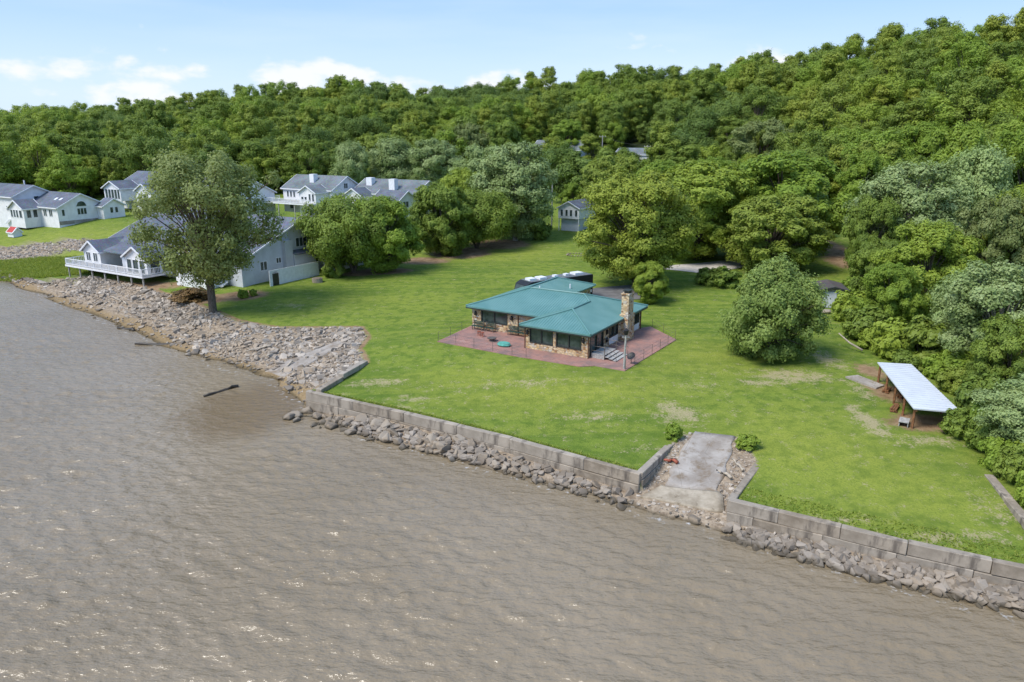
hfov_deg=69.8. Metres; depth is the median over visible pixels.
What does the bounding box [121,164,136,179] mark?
forest tree
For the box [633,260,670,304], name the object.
tree
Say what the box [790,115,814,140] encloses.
forest tree
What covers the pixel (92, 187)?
forest tree
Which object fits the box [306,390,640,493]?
retaining wall
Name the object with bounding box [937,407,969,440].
shrub
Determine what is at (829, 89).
forest tree
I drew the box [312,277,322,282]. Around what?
concrete ring
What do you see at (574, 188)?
tree
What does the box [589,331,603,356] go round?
sliding door
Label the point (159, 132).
forest tree
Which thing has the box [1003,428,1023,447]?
shrub
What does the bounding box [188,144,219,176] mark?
forest tree
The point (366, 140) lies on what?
tree
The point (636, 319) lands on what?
window
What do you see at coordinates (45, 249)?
riprap bank
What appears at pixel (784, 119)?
forest tree
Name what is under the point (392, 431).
boulder
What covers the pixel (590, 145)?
forest tree
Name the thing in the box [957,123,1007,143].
tree
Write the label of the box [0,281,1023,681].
water
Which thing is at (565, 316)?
stone house
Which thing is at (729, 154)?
tree
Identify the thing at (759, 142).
forest tree
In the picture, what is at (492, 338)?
fire pit
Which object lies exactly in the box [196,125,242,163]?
forest tree
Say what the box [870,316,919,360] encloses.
shrub
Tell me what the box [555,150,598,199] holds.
tree
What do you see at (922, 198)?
tree
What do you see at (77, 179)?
forest tree
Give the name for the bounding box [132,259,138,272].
window
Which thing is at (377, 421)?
boulder
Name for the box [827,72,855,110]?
forest tree
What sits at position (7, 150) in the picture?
forest tree
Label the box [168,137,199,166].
forest tree
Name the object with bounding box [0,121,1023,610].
ground
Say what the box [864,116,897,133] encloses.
forest tree
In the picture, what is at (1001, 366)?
tree
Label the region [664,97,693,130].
forest tree
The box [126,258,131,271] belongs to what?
window
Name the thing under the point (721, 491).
rubble
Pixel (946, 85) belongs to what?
forest tree
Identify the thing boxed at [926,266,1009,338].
tree
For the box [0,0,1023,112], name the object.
sky
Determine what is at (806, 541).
boulder
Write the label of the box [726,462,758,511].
retaining wall
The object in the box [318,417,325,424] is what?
boulder
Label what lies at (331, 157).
forest tree
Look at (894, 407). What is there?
timber pile
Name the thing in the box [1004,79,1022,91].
forest tree
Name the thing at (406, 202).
window
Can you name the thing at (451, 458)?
boulder
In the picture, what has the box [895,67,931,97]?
forest tree
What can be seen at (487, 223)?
tree
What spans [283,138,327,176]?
forest tree
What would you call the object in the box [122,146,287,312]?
tree
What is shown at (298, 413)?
boulder
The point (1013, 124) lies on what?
tree
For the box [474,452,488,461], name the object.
boulder
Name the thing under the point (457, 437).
boulder
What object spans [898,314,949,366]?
shrub
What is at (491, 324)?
bench
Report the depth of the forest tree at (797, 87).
248.35 m
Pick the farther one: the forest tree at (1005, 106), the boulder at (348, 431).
the forest tree at (1005, 106)
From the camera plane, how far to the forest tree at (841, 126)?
196.43 m
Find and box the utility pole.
[551,182,552,225]
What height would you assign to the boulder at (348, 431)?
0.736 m
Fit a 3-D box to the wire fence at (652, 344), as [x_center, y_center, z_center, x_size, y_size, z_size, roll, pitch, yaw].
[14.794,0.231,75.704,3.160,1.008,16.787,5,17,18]
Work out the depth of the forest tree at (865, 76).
233.12 m
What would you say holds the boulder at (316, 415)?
on the ground at (822, 429)
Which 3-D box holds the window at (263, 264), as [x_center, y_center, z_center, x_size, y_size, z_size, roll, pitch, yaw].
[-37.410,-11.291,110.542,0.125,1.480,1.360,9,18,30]
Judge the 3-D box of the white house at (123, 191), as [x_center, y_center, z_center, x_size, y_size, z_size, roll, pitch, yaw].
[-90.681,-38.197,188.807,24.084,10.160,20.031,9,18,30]
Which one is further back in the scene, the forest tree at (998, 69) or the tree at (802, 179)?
the forest tree at (998, 69)
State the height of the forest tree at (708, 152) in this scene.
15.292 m
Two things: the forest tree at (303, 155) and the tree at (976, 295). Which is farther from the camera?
the forest tree at (303, 155)
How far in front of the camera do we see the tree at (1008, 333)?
57.94 m
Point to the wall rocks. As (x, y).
(908, 575)
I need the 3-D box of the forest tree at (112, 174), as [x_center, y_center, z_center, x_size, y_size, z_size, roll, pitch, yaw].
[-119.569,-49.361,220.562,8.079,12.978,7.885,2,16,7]
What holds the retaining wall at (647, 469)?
on the ground at (822, 429)
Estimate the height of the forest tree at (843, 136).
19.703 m
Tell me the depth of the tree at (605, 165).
161.75 m
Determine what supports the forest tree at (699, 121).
on the ground at (822, 429)
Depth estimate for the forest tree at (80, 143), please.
222.32 m
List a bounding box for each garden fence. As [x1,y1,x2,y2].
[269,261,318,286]
[324,258,363,269]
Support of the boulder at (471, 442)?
on the ground at (822, 429)
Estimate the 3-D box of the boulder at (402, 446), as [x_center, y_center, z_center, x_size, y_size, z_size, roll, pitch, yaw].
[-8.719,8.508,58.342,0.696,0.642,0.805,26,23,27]
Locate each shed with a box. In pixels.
[6,226,22,237]
[812,279,849,307]
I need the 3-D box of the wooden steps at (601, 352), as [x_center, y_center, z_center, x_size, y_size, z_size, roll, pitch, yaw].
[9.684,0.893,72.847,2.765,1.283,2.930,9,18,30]
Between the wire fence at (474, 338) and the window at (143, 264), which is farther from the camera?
the window at (143, 264)
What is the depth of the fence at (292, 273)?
111.50 m
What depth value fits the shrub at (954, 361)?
65.61 m
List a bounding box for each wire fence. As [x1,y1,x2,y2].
[438,318,525,353]
[625,319,675,369]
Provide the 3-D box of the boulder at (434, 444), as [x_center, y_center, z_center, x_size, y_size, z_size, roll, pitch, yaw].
[-5.575,8.144,57.694,1.510,0.668,0.671,-3,9,10]
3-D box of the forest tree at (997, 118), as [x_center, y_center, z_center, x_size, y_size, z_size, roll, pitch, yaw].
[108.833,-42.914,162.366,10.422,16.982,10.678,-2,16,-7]
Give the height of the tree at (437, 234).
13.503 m
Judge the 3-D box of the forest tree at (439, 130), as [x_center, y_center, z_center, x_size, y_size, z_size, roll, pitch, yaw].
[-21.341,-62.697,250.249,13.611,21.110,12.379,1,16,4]
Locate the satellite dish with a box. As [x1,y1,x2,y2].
[627,352,634,361]
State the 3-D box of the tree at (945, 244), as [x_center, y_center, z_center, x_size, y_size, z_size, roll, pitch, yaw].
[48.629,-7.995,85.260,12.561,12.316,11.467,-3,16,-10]
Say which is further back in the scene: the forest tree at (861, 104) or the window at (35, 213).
the forest tree at (861, 104)
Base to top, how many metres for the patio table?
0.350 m
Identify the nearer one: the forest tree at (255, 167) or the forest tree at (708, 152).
the forest tree at (708, 152)
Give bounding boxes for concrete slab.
[845,375,883,388]
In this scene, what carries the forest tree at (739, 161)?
on the ground at (822, 429)
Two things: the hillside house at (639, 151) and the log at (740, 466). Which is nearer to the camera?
the log at (740, 466)
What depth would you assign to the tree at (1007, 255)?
89.54 m
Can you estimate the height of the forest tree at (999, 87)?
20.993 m
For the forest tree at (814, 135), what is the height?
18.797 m
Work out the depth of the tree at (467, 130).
242.35 m
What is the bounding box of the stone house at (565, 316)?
[466,277,647,358]
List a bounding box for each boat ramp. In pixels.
[265,340,354,376]
[665,431,735,490]
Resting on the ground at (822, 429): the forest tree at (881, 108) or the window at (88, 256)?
the forest tree at (881, 108)
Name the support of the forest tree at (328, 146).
on the ground at (822, 429)
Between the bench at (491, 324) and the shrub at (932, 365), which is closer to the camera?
the shrub at (932, 365)
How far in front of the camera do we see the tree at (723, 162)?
173.29 m
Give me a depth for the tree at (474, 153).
161.42 m
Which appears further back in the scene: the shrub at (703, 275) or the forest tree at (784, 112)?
the forest tree at (784, 112)
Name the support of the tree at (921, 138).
on the ground at (822, 429)
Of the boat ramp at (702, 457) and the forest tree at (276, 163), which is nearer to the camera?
the boat ramp at (702, 457)
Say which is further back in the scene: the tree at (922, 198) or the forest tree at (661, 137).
the forest tree at (661, 137)
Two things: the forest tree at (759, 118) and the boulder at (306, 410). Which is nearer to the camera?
the boulder at (306, 410)
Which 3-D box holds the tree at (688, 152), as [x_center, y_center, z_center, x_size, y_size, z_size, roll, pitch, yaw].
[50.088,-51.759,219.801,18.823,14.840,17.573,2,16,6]
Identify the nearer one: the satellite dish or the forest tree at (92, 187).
the satellite dish
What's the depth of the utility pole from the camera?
159.17 m
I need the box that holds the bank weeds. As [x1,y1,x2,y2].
[0,255,100,281]
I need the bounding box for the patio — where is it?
[437,326,675,370]
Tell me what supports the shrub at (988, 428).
on the ground at (822, 429)
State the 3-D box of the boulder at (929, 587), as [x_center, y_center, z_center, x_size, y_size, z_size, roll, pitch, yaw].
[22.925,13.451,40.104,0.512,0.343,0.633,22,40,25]
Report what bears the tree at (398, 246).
on the ground at (822, 429)
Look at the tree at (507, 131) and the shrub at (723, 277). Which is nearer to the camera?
the shrub at (723, 277)
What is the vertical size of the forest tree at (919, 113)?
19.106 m
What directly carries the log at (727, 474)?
on the boat ramp at (702, 457)
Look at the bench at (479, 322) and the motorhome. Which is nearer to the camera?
the bench at (479, 322)
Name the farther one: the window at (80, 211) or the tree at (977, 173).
the window at (80, 211)
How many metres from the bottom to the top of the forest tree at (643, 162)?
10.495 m
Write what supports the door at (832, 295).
in the shed at (832, 286)
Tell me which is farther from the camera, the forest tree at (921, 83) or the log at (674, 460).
the forest tree at (921, 83)
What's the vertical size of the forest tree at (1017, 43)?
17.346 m
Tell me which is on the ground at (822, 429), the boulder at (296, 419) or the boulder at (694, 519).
the boulder at (694, 519)
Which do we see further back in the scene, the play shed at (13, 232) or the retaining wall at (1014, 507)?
the play shed at (13, 232)
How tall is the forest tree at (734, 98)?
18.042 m
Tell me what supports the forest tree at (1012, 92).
on the ground at (822, 429)
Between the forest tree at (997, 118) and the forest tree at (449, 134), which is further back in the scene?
the forest tree at (449, 134)
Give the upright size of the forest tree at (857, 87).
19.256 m
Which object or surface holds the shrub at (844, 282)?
on the ground at (822, 429)
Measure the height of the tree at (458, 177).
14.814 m
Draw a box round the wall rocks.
[307,412,1023,619]
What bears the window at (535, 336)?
in the stone house at (565, 316)
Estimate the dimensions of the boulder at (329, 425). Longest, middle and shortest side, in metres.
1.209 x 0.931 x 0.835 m
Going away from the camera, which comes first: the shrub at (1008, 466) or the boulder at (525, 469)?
the shrub at (1008, 466)
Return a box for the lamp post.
[622,328,629,368]
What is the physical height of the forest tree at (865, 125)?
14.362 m
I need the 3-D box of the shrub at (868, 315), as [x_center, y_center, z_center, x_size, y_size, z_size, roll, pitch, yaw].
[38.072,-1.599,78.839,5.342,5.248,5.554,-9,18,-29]
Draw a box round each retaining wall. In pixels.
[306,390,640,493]
[316,360,367,392]
[636,443,674,486]
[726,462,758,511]
[726,497,1023,588]
[984,474,1023,528]
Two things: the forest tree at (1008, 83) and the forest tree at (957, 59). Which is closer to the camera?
the forest tree at (1008, 83)
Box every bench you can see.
[471,320,484,330]
[484,322,495,331]
[507,325,525,337]
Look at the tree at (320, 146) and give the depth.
253.01 m
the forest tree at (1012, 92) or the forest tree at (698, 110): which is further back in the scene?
the forest tree at (698, 110)
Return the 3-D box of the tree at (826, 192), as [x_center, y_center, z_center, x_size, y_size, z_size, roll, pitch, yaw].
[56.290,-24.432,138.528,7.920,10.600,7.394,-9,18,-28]
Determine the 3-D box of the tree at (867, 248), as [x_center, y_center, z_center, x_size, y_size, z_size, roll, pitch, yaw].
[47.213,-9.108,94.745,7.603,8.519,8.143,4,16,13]
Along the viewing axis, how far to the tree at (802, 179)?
121.14 m
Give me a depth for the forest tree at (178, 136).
244.04 m
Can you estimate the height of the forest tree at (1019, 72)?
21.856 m
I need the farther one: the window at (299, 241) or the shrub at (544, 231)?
the shrub at (544, 231)
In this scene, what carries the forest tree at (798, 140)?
on the ground at (822, 429)
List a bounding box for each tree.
[0,140,38,183]
[0,145,15,183]
[0,152,27,183]
[10,136,64,185]
[23,157,42,184]
[34,146,83,188]
[34,167,71,191]
[36,151,98,194]
[38,130,76,169]
[70,154,102,197]
[71,136,103,186]
[81,139,125,190]
[100,156,123,184]
[111,136,134,149]
[115,131,171,175]
[120,124,179,170]
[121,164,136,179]
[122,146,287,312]
[136,162,153,170]
[161,133,199,150]
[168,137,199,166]
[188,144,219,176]
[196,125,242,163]
[204,144,232,163]
[231,139,270,159]
[236,141,269,181]
[240,158,265,180]
[252,144,280,189]
[255,135,287,157]
[272,134,293,155]
[272,149,298,185]
[275,148,309,182]
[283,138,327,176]
[290,187,399,272]
[300,138,337,154]
[308,150,331,174]
[323,140,336,149]
[324,148,338,174]
[329,139,370,183]
[347,195,424,273]
[355,132,389,169]
[368,135,415,179]
[377,133,402,155]
[388,120,420,143]
[403,135,425,154]
[406,137,461,182]
[407,133,424,173]
[407,182,475,256]
[429,184,519,248]
[433,126,468,158]
[434,125,459,156]
[435,166,480,189]
[441,122,503,161]
[447,143,517,192]
[453,114,481,140]
[466,140,563,240]
[475,119,520,157]
[485,117,524,143]
[539,141,582,204]
[540,135,559,157]
[542,139,570,182]
[549,118,588,147]
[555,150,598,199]
[558,182,583,204]
[572,164,703,285]
[573,153,639,220]
[579,133,609,160]
[596,146,641,164]
[633,159,695,200]
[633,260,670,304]
[635,159,649,172]
[643,118,682,167]
[650,142,703,166]
[651,160,757,259]
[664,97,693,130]
[671,127,713,153]
[679,106,728,143]
[687,156,735,186]
[690,107,726,136]
[693,143,725,161]
[697,137,723,159]
[711,96,752,132]
[711,114,739,150]
[716,190,836,271]
[716,252,835,363]
[718,145,740,161]
[719,149,856,246]
[721,93,740,113]
[727,92,764,116]
[727,117,793,181]
[728,118,749,142]
[733,84,785,119]
[736,152,756,164]
[741,153,757,161]
[750,114,767,127]
[752,130,774,154]
[756,94,782,112]
[773,127,799,181]
[774,144,834,192]
[776,107,793,119]
[780,95,803,114]
[781,116,793,124]
[783,119,791,128]
[786,84,821,117]
[789,132,805,146]
[790,109,811,139]
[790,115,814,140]
[791,78,821,113]
[797,130,841,180]
[800,127,849,171]
[805,127,859,147]
[806,104,849,133]
[807,80,859,125]
[816,185,830,228]
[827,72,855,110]
[829,112,842,125]
[830,122,862,130]
[832,77,881,122]
[833,149,893,215]
[838,139,904,185]
[839,101,889,130]
[840,193,902,275]
[841,160,976,267]
[846,71,881,104]
[846,125,881,144]
[846,236,911,295]
[849,261,927,321]
[850,121,870,130]
[853,69,908,107]
[854,102,872,122]
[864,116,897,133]
[867,218,987,320]
[869,83,905,111]
[874,105,903,122]
[878,55,913,92]
[880,105,892,112]
[882,95,935,137]
[888,155,931,212]
[892,120,949,161]
[894,74,936,121]
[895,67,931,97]
[899,46,948,88]
[903,87,920,112]
[907,92,982,127]
[909,119,1008,215]
[919,64,992,112]
[925,36,992,86]
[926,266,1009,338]
[932,139,1022,265]
[934,256,1023,356]
[942,51,967,68]
[953,194,1023,303]
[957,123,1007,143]
[960,340,1020,383]
[961,371,1023,444]
[965,74,1011,122]
[965,94,1023,128]
[967,311,1023,410]
[976,40,1023,77]
[976,55,1023,89]
[980,40,1019,76]
[980,59,1012,93]
[982,186,1023,307]
[983,30,1020,54]
[983,109,1016,128]
[990,109,1023,142]
[993,66,1023,111]
[999,122,1023,195]
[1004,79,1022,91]
[1006,56,1023,89]
[1007,66,1023,118]
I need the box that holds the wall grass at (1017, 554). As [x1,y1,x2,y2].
[311,389,1023,563]
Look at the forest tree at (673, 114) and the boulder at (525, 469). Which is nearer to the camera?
the boulder at (525, 469)
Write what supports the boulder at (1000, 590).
on the ground at (822, 429)
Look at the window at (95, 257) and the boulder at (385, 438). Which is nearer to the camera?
the boulder at (385, 438)
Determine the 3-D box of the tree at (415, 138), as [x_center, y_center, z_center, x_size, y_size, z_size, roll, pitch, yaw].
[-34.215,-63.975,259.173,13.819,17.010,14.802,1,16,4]
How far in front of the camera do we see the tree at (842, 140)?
189.78 m
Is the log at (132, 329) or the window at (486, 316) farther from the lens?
the log at (132, 329)
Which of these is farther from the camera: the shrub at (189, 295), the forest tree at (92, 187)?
the forest tree at (92, 187)
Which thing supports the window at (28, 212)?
in the white house at (55, 209)
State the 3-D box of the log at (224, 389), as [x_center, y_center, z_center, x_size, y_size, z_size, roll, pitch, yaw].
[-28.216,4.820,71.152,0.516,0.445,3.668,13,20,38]
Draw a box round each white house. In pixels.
[0,180,48,227]
[5,191,126,227]
[101,171,180,209]
[191,177,276,212]
[263,174,357,216]
[342,177,432,215]
[556,199,595,230]
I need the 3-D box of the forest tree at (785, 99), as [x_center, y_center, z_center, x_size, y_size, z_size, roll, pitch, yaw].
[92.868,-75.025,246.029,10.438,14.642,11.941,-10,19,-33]
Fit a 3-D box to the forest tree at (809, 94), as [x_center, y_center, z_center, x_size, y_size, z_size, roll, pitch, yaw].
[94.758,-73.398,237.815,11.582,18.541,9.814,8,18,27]
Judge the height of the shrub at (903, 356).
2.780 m
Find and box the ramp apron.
[640,485,723,512]
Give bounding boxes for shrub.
[167,287,207,303]
[237,289,249,298]
[249,289,257,295]
[321,257,345,277]
[531,221,552,240]
[665,421,682,442]
[694,267,715,286]
[705,265,742,288]
[733,433,761,451]
[828,289,867,321]
[840,301,889,339]
[841,276,863,295]
[856,328,875,350]
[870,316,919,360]
[891,348,921,368]
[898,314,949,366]
[920,353,949,379]
[934,365,966,395]
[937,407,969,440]
[939,347,972,369]
[954,368,1005,411]
[963,401,1007,429]
[963,414,989,452]
[976,436,1015,468]
[981,406,1022,433]
[989,444,1023,483]
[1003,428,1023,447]
[1013,470,1023,507]
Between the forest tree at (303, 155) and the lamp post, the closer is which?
the lamp post
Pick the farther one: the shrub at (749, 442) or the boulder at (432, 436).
the boulder at (432, 436)
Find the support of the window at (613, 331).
in the stone house at (565, 316)
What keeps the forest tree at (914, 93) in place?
on the ground at (822, 429)
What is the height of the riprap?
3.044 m
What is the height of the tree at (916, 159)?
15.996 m
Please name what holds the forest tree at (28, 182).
on the ground at (822, 429)
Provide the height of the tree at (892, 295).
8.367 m
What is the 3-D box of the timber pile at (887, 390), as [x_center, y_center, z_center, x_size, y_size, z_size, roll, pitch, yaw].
[32.526,4.248,63.718,0.575,0.230,1.267,12,20,37]
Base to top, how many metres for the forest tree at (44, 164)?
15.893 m
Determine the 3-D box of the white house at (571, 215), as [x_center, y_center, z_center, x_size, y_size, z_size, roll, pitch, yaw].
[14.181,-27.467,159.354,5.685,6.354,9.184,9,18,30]
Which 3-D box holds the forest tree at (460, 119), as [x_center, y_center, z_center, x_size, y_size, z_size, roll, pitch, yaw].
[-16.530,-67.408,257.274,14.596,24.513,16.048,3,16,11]
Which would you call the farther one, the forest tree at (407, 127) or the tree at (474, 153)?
the forest tree at (407, 127)
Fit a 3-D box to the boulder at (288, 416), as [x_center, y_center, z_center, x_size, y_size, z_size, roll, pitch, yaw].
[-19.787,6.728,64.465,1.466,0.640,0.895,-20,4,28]
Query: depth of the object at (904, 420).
56.48 m
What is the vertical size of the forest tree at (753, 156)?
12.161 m
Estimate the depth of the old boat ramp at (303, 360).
77.86 m
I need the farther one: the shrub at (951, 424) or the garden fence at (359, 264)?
the garden fence at (359, 264)
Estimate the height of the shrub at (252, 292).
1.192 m
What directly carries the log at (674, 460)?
on the boat ramp at (702, 457)
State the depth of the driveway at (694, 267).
119.99 m
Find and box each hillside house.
[522,140,588,156]
[616,148,646,158]
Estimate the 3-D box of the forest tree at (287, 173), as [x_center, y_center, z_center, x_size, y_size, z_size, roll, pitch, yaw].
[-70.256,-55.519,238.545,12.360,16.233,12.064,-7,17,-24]
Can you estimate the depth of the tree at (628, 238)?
100.04 m
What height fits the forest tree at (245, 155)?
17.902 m
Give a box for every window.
[26,210,31,217]
[32,209,37,217]
[76,201,86,206]
[77,207,86,214]
[85,251,90,260]
[92,252,97,261]
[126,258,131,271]
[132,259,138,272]
[139,260,145,273]
[149,260,160,272]
[260,261,267,271]
[276,257,281,263]
[295,236,306,246]
[403,201,408,207]
[481,310,506,324]
[529,329,552,345]
[556,333,581,350]
[609,324,617,337]
[634,313,638,324]
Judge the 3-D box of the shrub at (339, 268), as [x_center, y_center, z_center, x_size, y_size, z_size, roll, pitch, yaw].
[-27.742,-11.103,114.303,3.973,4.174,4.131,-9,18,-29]
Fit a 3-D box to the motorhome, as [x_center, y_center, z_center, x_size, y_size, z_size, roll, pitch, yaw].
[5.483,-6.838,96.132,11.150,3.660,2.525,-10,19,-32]
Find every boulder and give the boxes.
[282,413,294,419]
[290,410,302,417]
[292,415,302,422]
[302,406,312,413]
[310,422,317,427]
[312,412,321,419]
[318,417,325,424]
[325,421,338,429]
[344,428,357,435]
[354,413,367,421]
[370,418,383,425]
[378,424,390,440]
[379,432,389,442]
[380,419,400,428]
[386,427,398,436]
[392,438,401,444]
[399,443,406,450]
[418,432,437,447]
[432,441,449,448]
[436,441,445,449]
[439,444,450,452]
[448,456,455,461]
[452,434,465,441]
[452,444,459,454]
[468,438,476,447]
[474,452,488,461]
[492,460,499,465]
[521,465,530,473]
[592,481,600,488]
[688,514,700,524]
[801,538,812,544]
[926,583,934,590]
[943,581,949,590]
[992,585,1009,595]
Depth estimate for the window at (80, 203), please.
169.47 m
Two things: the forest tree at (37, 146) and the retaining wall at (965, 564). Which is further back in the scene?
the forest tree at (37, 146)
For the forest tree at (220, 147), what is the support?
on the ground at (822, 429)
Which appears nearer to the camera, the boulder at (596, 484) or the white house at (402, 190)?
the boulder at (596, 484)
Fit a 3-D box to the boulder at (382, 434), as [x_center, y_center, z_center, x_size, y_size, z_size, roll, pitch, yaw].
[-10.324,7.420,59.871,1.396,1.013,1.762,-7,17,-23]
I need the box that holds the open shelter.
[877,362,956,428]
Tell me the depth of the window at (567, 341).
73.06 m
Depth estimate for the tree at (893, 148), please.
165.81 m
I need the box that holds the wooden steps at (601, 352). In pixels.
[591,339,627,361]
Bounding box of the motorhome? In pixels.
[514,271,592,294]
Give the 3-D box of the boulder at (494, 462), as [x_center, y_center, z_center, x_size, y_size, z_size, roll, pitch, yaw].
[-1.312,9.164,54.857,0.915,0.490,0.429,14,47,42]
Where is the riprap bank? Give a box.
[0,238,92,262]
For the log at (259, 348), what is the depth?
82.02 m
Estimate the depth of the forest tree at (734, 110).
239.29 m
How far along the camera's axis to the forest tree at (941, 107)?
175.60 m
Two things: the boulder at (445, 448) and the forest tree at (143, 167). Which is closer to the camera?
the boulder at (445, 448)
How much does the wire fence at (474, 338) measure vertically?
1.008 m
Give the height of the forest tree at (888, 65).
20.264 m
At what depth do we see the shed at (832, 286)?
92.24 m
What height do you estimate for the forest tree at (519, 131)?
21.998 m
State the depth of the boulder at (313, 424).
62.81 m
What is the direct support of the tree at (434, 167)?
on the ground at (822, 429)
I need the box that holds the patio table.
[497,341,510,346]
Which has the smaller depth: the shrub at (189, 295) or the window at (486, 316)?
the window at (486, 316)
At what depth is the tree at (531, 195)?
141.86 m
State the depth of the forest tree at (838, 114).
212.57 m
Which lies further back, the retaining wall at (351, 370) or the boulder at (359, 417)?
the retaining wall at (351, 370)
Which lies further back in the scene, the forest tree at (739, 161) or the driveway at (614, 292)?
the forest tree at (739, 161)
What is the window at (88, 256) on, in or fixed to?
in the townhouse
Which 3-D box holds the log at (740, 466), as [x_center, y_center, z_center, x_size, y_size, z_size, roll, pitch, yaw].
[15.869,8.664,51.508,0.192,0.313,1.563,-2,16,-8]
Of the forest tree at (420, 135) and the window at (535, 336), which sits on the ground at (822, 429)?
the forest tree at (420, 135)
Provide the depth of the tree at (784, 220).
109.64 m
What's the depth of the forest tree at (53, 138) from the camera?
221.78 m
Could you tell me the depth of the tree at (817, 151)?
181.03 m
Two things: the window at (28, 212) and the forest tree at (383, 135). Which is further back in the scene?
the forest tree at (383, 135)
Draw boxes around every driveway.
[593,285,639,299]
[663,259,744,272]
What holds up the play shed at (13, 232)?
on the ground at (822, 429)
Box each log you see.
[117,327,135,330]
[135,342,175,345]
[203,384,238,396]
[245,345,271,351]
[664,458,678,463]
[716,469,732,478]
[732,458,743,470]
[838,333,862,350]
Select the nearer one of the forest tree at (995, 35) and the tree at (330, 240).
the tree at (330, 240)
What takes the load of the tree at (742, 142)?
on the ground at (822, 429)
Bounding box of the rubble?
[338,423,996,594]
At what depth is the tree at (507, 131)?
245.73 m
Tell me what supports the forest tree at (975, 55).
on the ground at (822, 429)
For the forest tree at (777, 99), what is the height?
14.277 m
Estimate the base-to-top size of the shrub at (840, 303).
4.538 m
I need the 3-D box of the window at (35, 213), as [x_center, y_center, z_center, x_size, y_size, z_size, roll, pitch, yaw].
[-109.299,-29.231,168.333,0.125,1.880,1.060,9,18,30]
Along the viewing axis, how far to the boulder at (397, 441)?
58.72 m
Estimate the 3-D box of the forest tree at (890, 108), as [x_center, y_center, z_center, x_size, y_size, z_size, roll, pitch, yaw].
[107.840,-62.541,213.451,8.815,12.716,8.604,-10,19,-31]
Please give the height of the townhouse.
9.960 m
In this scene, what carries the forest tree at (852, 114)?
on the ground at (822, 429)
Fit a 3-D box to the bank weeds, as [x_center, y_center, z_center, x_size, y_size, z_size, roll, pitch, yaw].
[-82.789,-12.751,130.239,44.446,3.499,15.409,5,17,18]
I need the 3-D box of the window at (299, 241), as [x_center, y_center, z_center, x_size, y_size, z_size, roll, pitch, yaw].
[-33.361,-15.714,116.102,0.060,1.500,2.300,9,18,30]
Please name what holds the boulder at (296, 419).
in the water
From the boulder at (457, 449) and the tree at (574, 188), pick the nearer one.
the boulder at (457, 449)
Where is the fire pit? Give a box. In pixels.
[487,336,496,341]
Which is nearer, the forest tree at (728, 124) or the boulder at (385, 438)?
the boulder at (385, 438)
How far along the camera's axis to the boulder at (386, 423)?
60.64 m
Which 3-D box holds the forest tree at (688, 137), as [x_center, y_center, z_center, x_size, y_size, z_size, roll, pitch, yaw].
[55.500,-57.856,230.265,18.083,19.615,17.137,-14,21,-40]
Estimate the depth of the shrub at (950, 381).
62.72 m
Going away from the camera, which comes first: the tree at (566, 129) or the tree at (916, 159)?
the tree at (916, 159)
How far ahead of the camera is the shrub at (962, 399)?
56.48 m
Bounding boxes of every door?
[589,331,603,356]
[823,292,838,307]
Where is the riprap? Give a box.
[0,270,365,404]
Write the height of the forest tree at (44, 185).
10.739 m
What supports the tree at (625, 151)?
on the ground at (822, 429)
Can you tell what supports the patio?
on the ground at (822, 429)
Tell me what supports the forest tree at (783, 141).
on the ground at (822, 429)
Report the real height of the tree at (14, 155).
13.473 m
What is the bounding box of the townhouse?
[65,208,323,288]
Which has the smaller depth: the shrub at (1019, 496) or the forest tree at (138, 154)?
the shrub at (1019, 496)
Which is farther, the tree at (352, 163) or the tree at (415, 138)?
the tree at (415, 138)
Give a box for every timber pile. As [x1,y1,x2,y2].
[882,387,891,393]
[890,403,899,412]
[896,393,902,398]
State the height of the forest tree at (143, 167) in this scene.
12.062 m
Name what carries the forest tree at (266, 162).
on the ground at (822, 429)
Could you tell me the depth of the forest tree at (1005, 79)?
194.87 m
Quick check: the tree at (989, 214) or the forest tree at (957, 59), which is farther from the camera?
the forest tree at (957, 59)
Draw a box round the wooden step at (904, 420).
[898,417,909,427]
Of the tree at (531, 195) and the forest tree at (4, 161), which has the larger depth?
the forest tree at (4, 161)
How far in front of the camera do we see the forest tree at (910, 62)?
229.21 m
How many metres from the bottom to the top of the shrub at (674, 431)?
1.619 m
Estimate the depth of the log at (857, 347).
74.86 m
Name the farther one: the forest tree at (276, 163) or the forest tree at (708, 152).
the forest tree at (276, 163)
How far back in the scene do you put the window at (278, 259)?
112.85 m
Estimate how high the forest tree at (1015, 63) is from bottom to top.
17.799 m
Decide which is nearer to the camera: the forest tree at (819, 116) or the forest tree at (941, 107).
the forest tree at (941, 107)
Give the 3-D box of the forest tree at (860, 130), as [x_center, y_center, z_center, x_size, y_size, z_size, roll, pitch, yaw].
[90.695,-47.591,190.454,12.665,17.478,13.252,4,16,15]

